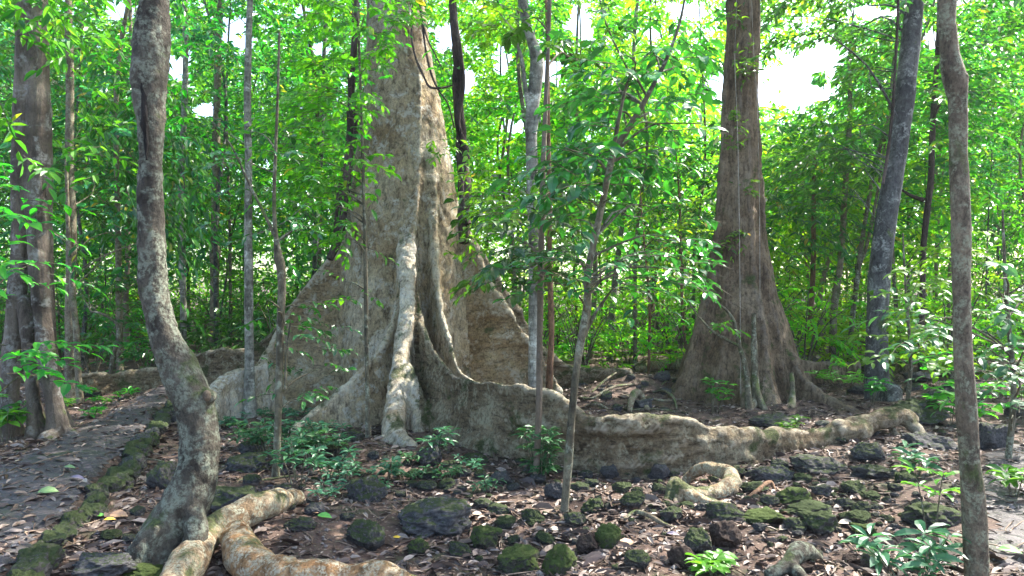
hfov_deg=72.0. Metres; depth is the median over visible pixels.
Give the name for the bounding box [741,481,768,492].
rock
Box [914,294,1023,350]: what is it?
shrub
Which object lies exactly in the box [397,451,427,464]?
herb
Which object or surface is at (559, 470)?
rock
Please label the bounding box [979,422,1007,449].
rock
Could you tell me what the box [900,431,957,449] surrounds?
rock
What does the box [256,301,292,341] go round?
shrub
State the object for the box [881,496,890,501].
rock
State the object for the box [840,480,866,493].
rock
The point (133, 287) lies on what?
shrub
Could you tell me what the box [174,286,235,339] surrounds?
shrub
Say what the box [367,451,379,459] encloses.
rock
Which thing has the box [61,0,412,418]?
sapling tree
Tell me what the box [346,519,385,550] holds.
rock
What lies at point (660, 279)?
thin sapling
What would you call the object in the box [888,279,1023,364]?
shrub
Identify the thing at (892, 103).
hanging vine
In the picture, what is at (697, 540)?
rock
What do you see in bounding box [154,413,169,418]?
edging stone
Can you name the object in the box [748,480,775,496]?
surface root
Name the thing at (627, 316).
shrub
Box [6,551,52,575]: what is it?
edging stone
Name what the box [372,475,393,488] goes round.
herb
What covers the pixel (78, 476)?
fallen leaf
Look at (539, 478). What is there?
rock
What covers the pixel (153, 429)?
edging stone
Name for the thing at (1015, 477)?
herb
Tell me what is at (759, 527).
rock
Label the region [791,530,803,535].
rock
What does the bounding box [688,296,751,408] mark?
climbing stem
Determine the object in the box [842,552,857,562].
rock
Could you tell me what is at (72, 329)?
tree
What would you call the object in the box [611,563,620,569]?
rock
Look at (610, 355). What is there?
herb
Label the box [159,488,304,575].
surface root
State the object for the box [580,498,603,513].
rock
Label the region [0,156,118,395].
broad leaved shrub
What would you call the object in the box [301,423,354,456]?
herb
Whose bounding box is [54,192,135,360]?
thin sapling
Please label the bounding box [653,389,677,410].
surface root
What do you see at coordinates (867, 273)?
thin sapling
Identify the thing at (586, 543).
rock
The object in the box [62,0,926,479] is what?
buttressed tree
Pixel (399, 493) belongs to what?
rock
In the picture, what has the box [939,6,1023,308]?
slender tree
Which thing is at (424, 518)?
rock
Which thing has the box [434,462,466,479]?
herb
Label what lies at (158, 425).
edging stone
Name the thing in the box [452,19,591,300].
slender tree
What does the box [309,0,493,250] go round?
slender tree
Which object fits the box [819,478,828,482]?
rock
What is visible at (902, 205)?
slender tree
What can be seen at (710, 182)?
slender tree
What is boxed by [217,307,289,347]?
shrub
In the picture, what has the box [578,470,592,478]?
rock
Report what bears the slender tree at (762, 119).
on the ground
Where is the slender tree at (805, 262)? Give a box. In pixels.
[698,115,915,317]
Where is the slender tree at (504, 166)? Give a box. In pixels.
[450,0,712,330]
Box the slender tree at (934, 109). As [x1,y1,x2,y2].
[818,0,1023,371]
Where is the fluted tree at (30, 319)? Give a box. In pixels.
[0,0,137,439]
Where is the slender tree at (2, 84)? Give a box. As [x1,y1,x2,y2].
[0,21,13,243]
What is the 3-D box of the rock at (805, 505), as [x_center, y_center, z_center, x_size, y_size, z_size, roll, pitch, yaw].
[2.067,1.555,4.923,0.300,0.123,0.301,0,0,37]
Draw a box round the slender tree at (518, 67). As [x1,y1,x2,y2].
[428,0,661,280]
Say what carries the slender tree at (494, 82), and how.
on the ground
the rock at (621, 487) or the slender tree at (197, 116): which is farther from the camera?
the slender tree at (197, 116)
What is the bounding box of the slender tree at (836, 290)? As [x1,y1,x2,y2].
[761,3,983,360]
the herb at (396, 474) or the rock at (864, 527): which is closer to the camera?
the rock at (864, 527)
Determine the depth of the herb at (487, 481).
5.71 m
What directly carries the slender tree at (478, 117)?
on the ground
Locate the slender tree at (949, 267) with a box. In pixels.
[853,8,1023,320]
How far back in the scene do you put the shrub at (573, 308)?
18.64 m
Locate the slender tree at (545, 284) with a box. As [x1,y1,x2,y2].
[462,0,634,318]
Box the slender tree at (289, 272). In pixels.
[255,0,497,307]
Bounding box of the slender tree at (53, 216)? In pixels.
[0,57,111,271]
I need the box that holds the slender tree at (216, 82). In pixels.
[90,0,320,348]
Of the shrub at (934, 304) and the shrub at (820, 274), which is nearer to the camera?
the shrub at (934, 304)
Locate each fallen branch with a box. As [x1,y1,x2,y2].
[262,475,320,482]
[623,510,674,528]
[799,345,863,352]
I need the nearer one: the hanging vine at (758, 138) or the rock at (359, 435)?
the rock at (359, 435)
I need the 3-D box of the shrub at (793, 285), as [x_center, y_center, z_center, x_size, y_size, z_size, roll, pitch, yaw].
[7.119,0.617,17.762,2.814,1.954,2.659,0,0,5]
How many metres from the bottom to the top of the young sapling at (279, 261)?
3.774 m
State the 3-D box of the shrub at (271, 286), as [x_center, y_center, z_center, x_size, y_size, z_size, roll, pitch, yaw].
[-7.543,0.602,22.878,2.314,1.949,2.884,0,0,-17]
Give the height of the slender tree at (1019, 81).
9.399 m
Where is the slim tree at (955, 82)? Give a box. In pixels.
[936,0,989,575]
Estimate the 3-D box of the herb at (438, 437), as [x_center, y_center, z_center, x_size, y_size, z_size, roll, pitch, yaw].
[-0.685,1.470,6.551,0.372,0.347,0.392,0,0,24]
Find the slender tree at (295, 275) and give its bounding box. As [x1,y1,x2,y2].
[52,0,362,347]
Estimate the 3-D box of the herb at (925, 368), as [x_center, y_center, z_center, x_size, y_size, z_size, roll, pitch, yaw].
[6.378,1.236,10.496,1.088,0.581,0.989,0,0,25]
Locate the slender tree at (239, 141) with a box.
[167,11,308,317]
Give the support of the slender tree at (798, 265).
on the ground
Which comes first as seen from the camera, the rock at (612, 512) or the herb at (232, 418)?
the rock at (612, 512)
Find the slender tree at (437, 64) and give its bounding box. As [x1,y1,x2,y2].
[269,0,479,296]
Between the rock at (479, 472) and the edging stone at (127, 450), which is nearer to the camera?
the rock at (479, 472)
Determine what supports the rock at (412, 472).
on the ground
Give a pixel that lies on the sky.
(792, 79)
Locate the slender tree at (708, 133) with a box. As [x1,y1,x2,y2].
[619,104,789,281]
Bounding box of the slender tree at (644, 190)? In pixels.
[552,38,717,328]
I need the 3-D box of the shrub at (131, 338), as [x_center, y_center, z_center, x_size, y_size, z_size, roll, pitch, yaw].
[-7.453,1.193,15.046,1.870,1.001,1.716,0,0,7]
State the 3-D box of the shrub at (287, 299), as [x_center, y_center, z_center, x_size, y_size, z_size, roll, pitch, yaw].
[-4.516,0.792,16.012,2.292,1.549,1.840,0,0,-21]
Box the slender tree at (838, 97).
[785,0,931,315]
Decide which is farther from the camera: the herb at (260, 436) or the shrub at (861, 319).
the shrub at (861, 319)
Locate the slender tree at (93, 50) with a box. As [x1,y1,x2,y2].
[0,0,177,288]
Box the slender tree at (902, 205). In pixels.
[805,73,949,298]
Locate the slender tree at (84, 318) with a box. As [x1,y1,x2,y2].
[0,3,224,367]
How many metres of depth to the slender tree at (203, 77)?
17.91 m
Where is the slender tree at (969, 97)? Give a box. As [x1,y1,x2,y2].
[776,0,1023,353]
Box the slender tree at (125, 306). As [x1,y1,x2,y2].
[1,0,238,361]
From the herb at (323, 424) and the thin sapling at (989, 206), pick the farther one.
the thin sapling at (989, 206)
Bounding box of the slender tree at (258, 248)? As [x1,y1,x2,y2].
[96,71,283,331]
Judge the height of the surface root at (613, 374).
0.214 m
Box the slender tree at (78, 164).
[0,24,133,316]
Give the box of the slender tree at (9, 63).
[0,28,89,281]
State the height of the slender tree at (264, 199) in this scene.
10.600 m
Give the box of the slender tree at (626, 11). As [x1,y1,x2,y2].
[540,0,783,342]
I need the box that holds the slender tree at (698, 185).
[665,64,781,277]
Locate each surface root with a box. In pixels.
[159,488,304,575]
[220,520,415,575]
[578,383,634,399]
[586,403,607,408]
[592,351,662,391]
[622,407,687,413]
[627,389,649,412]
[645,396,682,401]
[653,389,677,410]
[661,377,676,384]
[663,462,741,504]
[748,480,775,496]
[764,541,822,575]
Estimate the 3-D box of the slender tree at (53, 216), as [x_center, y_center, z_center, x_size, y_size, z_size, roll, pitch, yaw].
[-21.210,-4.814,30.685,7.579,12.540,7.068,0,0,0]
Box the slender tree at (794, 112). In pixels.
[697,111,873,276]
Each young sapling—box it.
[181,31,365,479]
[239,0,443,437]
[422,0,649,389]
[438,0,656,482]
[541,0,719,360]
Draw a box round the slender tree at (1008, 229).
[832,50,1022,277]
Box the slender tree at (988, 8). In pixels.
[766,0,1023,371]
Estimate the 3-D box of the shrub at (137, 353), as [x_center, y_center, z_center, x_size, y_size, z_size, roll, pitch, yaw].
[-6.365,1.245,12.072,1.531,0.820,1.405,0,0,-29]
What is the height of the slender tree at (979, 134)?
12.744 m
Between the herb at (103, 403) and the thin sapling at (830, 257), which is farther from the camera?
the thin sapling at (830, 257)
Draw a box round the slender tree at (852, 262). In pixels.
[762,142,916,335]
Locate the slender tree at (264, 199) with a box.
[252,20,362,290]
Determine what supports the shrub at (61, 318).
on the ground
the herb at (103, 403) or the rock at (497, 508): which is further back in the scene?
the herb at (103, 403)
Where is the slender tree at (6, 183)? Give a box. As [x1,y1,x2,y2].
[0,46,58,262]
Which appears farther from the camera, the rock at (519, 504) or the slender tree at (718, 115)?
the slender tree at (718, 115)
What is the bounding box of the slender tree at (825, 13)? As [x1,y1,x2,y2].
[780,2,945,327]
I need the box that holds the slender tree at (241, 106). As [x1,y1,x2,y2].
[194,0,365,289]
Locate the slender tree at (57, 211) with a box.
[0,22,135,285]
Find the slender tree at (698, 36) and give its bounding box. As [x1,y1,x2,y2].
[501,0,820,367]
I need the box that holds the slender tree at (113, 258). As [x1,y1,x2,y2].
[80,73,228,278]
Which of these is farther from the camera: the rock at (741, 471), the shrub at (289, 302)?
the shrub at (289, 302)
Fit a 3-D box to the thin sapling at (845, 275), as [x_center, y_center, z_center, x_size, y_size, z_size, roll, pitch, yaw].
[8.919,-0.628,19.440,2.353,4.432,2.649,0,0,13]
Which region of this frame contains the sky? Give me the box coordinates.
[0,0,1023,289]
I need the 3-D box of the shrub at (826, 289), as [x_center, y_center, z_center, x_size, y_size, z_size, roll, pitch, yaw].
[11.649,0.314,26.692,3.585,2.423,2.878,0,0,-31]
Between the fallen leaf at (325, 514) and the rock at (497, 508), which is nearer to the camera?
the fallen leaf at (325, 514)
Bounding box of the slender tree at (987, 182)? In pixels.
[770,0,1023,354]
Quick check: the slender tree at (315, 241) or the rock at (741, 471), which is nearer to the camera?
the rock at (741, 471)
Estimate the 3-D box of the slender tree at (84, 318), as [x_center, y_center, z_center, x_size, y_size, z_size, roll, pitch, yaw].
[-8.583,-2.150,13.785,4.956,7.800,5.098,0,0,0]
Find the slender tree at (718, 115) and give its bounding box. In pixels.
[591,0,771,325]
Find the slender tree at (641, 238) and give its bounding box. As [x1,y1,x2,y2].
[598,85,720,312]
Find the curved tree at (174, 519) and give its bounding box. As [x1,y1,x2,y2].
[126,0,220,566]
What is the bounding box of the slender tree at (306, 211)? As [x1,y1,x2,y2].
[277,1,452,279]
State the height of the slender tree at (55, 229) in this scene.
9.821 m
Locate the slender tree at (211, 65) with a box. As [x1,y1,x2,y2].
[85,0,346,347]
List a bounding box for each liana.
[326,0,359,260]
[426,0,493,262]
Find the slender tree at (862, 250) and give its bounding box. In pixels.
[764,12,1023,361]
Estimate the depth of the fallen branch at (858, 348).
16.63 m
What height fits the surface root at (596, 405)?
0.079 m
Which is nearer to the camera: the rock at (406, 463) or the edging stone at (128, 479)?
the edging stone at (128, 479)
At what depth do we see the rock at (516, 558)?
4.08 m
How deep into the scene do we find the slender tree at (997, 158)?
27.60 m
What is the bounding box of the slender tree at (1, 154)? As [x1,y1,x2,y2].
[0,3,76,202]
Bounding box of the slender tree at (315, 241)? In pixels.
[174,0,446,276]
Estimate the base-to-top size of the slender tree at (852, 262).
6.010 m
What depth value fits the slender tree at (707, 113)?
17.28 m
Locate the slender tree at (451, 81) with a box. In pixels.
[340,0,503,238]
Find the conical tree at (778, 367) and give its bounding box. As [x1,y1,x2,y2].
[662,0,861,413]
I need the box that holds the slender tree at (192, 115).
[81,15,211,268]
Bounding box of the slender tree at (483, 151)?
[430,26,523,272]
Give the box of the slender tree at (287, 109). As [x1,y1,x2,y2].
[177,0,364,295]
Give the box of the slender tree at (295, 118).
[255,3,365,253]
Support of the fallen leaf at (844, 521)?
on the ground
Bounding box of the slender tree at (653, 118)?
[574,0,830,332]
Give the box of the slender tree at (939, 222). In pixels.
[828,0,1023,325]
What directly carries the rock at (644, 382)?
on the ground
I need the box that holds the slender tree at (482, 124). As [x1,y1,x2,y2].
[427,0,597,270]
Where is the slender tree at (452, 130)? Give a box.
[429,8,500,248]
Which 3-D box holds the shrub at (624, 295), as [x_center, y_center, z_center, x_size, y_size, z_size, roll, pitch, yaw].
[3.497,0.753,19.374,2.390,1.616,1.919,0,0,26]
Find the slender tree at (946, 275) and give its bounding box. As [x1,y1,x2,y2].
[936,17,1023,276]
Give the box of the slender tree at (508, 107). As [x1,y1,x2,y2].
[203,0,543,237]
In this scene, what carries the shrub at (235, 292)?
on the ground
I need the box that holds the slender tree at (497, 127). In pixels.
[442,0,591,305]
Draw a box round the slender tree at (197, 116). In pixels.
[165,2,357,299]
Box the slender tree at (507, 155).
[429,0,615,291]
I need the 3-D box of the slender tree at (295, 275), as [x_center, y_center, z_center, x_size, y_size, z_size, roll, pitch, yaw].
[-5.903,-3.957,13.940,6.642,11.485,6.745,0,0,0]
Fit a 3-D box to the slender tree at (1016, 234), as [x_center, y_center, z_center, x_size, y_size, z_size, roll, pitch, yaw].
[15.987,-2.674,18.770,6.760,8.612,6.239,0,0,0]
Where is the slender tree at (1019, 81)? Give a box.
[896,3,1023,298]
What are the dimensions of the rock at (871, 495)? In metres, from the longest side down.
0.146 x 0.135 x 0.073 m
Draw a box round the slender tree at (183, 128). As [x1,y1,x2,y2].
[49,0,333,342]
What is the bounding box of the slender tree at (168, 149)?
[2,0,280,279]
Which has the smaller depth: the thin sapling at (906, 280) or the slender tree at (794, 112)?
the thin sapling at (906, 280)
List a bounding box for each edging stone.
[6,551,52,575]
[7,567,44,575]
[14,545,66,569]
[29,540,59,548]
[39,529,68,546]
[52,524,78,544]
[59,516,83,530]
[60,508,92,524]
[80,501,108,520]
[84,481,108,492]
[84,488,109,503]
[84,491,108,505]
[98,476,125,492]
[105,466,134,477]
[111,473,134,489]
[118,452,146,470]
[120,466,141,479]
[121,459,141,471]
[122,446,143,458]
[125,437,154,452]
[130,432,153,441]
[135,444,150,457]
[144,426,159,434]
[145,423,163,433]
[149,420,168,434]
[149,432,160,445]
[151,408,172,418]
[152,416,170,426]
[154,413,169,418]
[164,402,172,408]
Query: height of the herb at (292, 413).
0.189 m
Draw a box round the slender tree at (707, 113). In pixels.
[522,0,785,352]
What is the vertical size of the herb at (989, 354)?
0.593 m
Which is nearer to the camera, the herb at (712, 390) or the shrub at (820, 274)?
the herb at (712, 390)
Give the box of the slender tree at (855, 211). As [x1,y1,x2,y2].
[697,93,1007,353]
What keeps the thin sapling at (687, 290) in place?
on the ground
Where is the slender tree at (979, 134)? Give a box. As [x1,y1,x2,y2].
[897,3,1023,335]
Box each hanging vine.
[410,0,454,127]
[735,0,740,392]
[752,18,759,231]
[881,0,899,184]
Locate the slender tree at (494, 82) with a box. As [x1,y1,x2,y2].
[440,0,588,296]
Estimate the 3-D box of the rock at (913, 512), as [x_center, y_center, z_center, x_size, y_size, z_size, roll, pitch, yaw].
[2.836,1.540,4.738,0.346,0.184,0.313,3,0,-24]
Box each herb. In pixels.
[0,393,30,442]
[63,396,80,406]
[81,406,106,417]
[85,391,121,404]
[116,386,139,396]
[218,412,249,427]
[224,419,265,443]
[236,418,273,451]
[255,407,285,421]
[257,436,333,484]
[260,418,299,446]
[263,422,316,463]
[282,407,313,420]
[288,427,337,465]
[301,417,335,433]
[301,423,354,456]
[303,444,362,477]
[307,478,347,498]
[320,467,360,482]
[343,461,388,475]
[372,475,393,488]
[376,455,405,480]
[391,468,424,479]
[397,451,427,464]
[405,464,450,480]
[416,426,460,453]
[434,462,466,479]
[454,454,485,470]
[467,475,506,492]
[509,424,565,475]
[554,342,574,362]
[557,337,599,352]
[594,340,638,367]
[621,338,654,362]
[641,346,685,373]
[665,341,688,357]
[684,549,738,575]
[701,377,736,413]
[774,414,810,428]
[805,367,892,390]
[838,520,971,575]
[864,376,892,402]
[887,440,943,474]
[889,346,933,373]
[892,459,959,529]
[898,348,977,386]
[921,379,1008,425]
[973,344,1020,371]
[974,352,1023,395]
[985,378,1023,421]
[985,464,1023,496]
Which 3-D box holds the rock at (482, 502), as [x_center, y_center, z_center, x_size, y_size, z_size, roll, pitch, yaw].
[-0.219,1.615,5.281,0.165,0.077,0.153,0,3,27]
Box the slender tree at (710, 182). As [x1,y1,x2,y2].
[658,132,873,315]
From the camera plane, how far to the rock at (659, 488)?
5.56 m
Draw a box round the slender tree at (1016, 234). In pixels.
[979,114,1023,280]
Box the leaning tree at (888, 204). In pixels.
[714,0,984,401]
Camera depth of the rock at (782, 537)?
4.40 m
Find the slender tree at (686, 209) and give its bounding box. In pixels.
[609,121,911,310]
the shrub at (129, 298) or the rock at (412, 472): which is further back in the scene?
the shrub at (129, 298)
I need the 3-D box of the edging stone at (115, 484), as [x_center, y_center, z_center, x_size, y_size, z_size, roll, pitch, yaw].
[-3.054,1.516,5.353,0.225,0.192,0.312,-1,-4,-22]
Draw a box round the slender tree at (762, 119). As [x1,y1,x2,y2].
[624,35,791,300]
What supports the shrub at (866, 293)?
on the ground
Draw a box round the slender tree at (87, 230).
[6,113,134,280]
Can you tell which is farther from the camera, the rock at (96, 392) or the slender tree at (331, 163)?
the slender tree at (331, 163)
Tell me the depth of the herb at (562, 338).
16.00 m
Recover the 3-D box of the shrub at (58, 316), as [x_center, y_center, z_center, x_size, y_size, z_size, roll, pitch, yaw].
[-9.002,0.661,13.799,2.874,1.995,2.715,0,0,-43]
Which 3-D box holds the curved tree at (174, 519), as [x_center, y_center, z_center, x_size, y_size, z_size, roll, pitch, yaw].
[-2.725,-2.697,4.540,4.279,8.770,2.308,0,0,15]
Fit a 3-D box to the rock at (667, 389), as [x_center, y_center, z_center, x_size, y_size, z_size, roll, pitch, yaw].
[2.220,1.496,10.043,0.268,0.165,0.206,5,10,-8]
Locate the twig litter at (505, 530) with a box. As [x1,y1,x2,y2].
[0,377,1023,575]
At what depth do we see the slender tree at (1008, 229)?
21.63 m
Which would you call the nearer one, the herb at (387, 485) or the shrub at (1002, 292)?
the herb at (387, 485)
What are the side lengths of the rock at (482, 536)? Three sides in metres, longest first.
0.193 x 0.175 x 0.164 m
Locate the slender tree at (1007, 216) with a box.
[971,5,1023,306]
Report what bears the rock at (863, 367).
on the ground
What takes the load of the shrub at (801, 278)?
on the ground
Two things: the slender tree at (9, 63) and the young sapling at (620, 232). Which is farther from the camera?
the slender tree at (9, 63)
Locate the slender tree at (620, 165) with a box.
[550,35,644,274]
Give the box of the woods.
[0,0,1023,315]
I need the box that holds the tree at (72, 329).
[0,0,256,402]
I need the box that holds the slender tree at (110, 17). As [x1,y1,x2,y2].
[54,6,241,329]
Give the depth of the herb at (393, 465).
5.84 m
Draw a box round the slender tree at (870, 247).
[773,145,930,312]
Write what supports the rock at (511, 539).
on the ground
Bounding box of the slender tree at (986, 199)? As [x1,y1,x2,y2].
[917,20,1023,297]
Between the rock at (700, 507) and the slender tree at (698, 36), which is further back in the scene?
the slender tree at (698, 36)
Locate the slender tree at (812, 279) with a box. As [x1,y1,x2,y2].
[699,109,922,360]
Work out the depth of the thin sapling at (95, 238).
19.32 m
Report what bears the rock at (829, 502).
on the ground
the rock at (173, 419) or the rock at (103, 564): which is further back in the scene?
the rock at (173, 419)
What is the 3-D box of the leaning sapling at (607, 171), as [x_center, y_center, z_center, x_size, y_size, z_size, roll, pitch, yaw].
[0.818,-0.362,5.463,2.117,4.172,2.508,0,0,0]
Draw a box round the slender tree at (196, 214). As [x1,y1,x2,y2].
[82,35,267,300]
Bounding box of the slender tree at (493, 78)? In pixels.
[452,0,715,357]
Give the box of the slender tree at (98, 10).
[0,6,125,293]
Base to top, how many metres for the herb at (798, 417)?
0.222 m
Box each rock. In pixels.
[71,552,137,575]
[83,390,101,396]
[100,529,122,539]
[121,533,136,543]
[123,562,162,575]
[129,505,145,515]
[146,460,175,489]
[171,413,176,421]
[210,485,257,511]
[225,452,270,472]
[238,439,267,453]
[242,474,261,483]
[274,483,291,489]
[283,516,316,531]
[304,501,325,514]
[305,497,312,502]
[309,470,317,475]
[321,439,349,454]
[340,429,363,441]
[340,512,354,520]
[345,476,387,502]
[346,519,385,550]
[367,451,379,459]
[381,455,390,458]
[395,491,405,496]
[397,496,471,538]
[402,460,411,465]
[404,480,417,487]
[405,468,419,476]
[407,537,428,555]
[416,443,441,465]
[417,480,436,489]
[419,468,442,480]
[436,477,455,488]
[441,460,455,466]
[443,487,450,492]
[448,541,471,558]
[455,467,471,477]
[457,486,466,491]
[464,453,488,464]
[470,525,502,549]
[473,469,487,478]
[473,497,492,508]
[474,555,482,561]
[486,502,509,514]
[489,470,513,484]
[494,514,515,529]
[497,543,539,574]
[506,482,519,490]
[507,534,520,543]
[514,458,526,462]
[516,501,525,507]
[521,508,544,523]
[523,461,550,473]
[529,473,545,482]
[534,531,554,544]
[541,543,576,574]
[544,482,562,499]
[550,466,563,474]
[563,512,585,525]
[570,481,589,490]
[575,532,598,553]
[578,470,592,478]
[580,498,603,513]
[584,478,599,487]
[595,522,621,548]
[599,391,611,399]
[600,464,618,478]
[604,502,613,508]
[606,515,615,519]
[609,510,618,514]
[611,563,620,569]
[612,404,622,411]
[612,482,631,492]
[619,490,645,507]
[624,549,649,569]
[625,374,635,379]
[631,477,640,483]
[631,487,643,492]
[634,397,653,410]
[635,358,681,371]
[641,380,648,385]
[647,463,669,478]
[651,482,665,493]
[654,370,670,382]
[659,387,671,394]
[659,506,682,522]
[667,545,697,567]
[669,471,680,476]
[677,501,694,508]
[684,527,712,553]
[694,503,705,510]
[705,501,743,521]
[708,476,718,482]
[708,520,742,547]
[730,465,744,477]
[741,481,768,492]
[741,506,785,523]
[745,470,751,476]
[748,412,793,427]
[750,464,794,481]
[752,523,767,531]
[759,494,779,504]
[770,458,790,469]
[775,487,811,503]
[776,535,787,541]
[783,517,808,532]
[784,499,832,515]
[789,454,847,475]
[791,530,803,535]
[792,473,812,482]
[796,510,838,534]
[800,563,813,572]
[808,484,832,496]
[813,355,828,361]
[814,420,829,425]
[818,427,847,442]
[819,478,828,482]
[825,500,833,504]
[833,498,855,508]
[834,527,841,532]
[837,509,871,524]
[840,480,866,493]
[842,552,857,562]
[847,385,863,393]
[848,522,876,536]
[849,464,894,479]
[850,442,887,460]
[851,501,870,511]
[859,490,880,500]
[860,365,893,381]
[860,552,886,567]
[870,504,883,511]
[871,512,878,516]
[878,515,895,522]
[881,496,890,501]
[885,482,902,490]
[885,523,898,530]
[890,398,949,424]
[890,492,898,495]
[894,470,919,483]
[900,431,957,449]
[900,501,960,528]
[903,371,933,382]
[904,383,920,391]
[910,499,920,504]
[911,491,919,495]
[919,382,984,401]
[936,430,946,435]
[946,424,955,428]
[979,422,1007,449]
[1002,406,1023,416]
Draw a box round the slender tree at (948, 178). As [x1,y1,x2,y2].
[844,0,1023,299]
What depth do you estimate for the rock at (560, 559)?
3.98 m
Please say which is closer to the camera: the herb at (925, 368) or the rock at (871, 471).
the rock at (871, 471)
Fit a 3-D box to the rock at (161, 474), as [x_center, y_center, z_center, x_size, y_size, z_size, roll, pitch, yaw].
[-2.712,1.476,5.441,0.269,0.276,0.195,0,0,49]
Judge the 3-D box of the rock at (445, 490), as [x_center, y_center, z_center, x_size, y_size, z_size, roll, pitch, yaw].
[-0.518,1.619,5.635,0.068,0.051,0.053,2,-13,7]
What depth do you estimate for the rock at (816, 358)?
14.23 m
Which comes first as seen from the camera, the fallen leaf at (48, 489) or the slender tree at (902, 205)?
the fallen leaf at (48, 489)
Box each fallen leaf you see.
[38,486,58,492]
[72,475,83,478]
[110,509,127,516]
[318,512,331,517]
[620,538,633,543]
[668,531,678,534]
[838,519,851,523]
[998,545,1021,552]
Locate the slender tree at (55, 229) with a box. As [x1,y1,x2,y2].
[4,14,177,336]
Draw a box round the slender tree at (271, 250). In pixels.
[171,40,306,292]
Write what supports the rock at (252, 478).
on the ground
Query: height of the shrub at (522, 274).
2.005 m
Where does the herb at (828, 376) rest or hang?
on the ground
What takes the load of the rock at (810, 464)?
on the ground
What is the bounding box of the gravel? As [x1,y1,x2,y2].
[0,374,1023,575]
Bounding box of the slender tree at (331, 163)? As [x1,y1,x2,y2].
[292,31,443,261]
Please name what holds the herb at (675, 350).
on the ground
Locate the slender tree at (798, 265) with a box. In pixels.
[708,164,827,299]
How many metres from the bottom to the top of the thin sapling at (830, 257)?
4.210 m
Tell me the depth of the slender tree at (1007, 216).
14.29 m
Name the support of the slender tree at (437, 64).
on the ground
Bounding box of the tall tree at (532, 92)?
[446,0,622,387]
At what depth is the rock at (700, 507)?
4.99 m
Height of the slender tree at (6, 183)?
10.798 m
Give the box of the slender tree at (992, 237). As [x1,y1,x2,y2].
[891,62,1023,332]
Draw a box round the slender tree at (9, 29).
[0,26,113,295]
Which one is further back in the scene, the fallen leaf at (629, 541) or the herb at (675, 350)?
the herb at (675, 350)
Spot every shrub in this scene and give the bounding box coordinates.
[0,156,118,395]
[0,265,64,357]
[0,273,151,372]
[0,283,132,369]
[0,290,108,356]
[0,298,5,341]
[1,305,93,351]
[55,258,179,335]
[55,284,114,331]
[55,288,114,337]
[56,281,143,349]
[56,306,146,359]
[58,259,144,373]
[77,289,139,325]
[90,288,194,347]
[90,342,155,372]
[91,290,143,323]
[99,299,140,336]
[123,320,201,366]
[130,312,243,369]
[144,292,204,328]
[169,278,264,345]
[170,260,293,347]
[171,295,208,315]
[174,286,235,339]
[187,296,276,352]
[196,291,262,320]
[197,272,307,351]
[198,263,271,330]
[207,294,259,331]
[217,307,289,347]
[222,277,287,327]
[224,302,287,341]
[232,271,290,310]
[253,276,302,327]
[253,276,310,319]
[253,287,296,325]
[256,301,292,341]
[263,290,301,321]
[506,279,607,346]
[507,272,605,347]
[521,291,600,344]
[524,281,646,365]
[524,291,626,366]
[525,285,646,367]
[557,284,628,332]
[576,294,678,363]
[596,286,678,338]
[597,282,664,330]
[599,297,645,331]
[615,282,699,353]
[615,296,659,324]
[618,284,699,344]
[620,280,688,324]
[623,263,701,340]
[624,289,700,370]
[630,270,698,330]
[661,271,822,342]
[774,270,828,339]
[775,263,865,339]
[775,275,864,350]
[776,271,826,321]
[777,274,847,350]
[777,277,896,373]
[780,265,865,340]
[782,275,866,353]
[784,309,864,360]
[790,265,853,304]
[797,282,857,309]
[798,325,896,365]
[813,295,951,379]
[828,231,1011,400]
[828,303,904,344]
[829,294,928,345]
[840,209,1023,458]
[841,283,903,319]
[845,264,1023,379]
[865,303,928,333]
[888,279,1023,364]
[890,275,952,320]
[890,282,1001,328]
[892,305,1000,350]
[903,279,984,321]
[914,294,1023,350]
[928,286,1023,361]
[940,271,1023,350]
[950,295,1023,343]
[1003,296,1023,354]
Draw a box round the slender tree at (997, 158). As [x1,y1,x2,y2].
[972,9,1023,261]
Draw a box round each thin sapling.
[53,184,135,311]
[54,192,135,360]
[133,203,222,350]
[172,192,282,324]
[187,162,244,314]
[209,184,268,323]
[272,222,326,295]
[552,142,603,330]
[597,191,713,374]
[608,179,713,351]
[612,212,706,331]
[613,126,719,348]
[624,229,690,335]
[664,265,702,315]
[708,165,827,253]
[783,202,855,320]
[795,222,859,340]
[801,167,918,365]
[822,206,912,344]
[855,251,929,344]
[863,226,911,321]
[917,154,1022,245]
[917,235,1023,361]
[922,106,1023,370]
[922,133,1023,360]
[947,262,1012,300]
[950,257,1023,305]
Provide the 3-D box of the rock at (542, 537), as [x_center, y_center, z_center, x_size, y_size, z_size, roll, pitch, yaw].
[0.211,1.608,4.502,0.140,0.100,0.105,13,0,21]
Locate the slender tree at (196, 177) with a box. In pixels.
[50,0,243,303]
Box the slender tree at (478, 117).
[426,0,514,259]
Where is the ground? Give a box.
[0,290,1023,575]
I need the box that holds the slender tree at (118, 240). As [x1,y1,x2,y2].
[0,0,281,370]
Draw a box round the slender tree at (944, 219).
[852,0,1023,258]
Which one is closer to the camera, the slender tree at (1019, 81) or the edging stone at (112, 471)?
the edging stone at (112, 471)
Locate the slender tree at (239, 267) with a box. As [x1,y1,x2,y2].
[110,46,332,304]
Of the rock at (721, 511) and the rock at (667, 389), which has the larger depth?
the rock at (667, 389)
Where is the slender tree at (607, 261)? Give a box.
[522,35,696,332]
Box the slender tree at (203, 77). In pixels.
[131,0,349,274]
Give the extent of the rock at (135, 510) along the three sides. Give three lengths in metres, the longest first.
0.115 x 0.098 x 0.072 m
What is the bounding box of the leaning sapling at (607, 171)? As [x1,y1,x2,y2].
[479,0,745,514]
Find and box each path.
[0,385,167,575]
[983,444,1023,575]
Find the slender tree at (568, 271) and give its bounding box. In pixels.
[479,0,627,317]

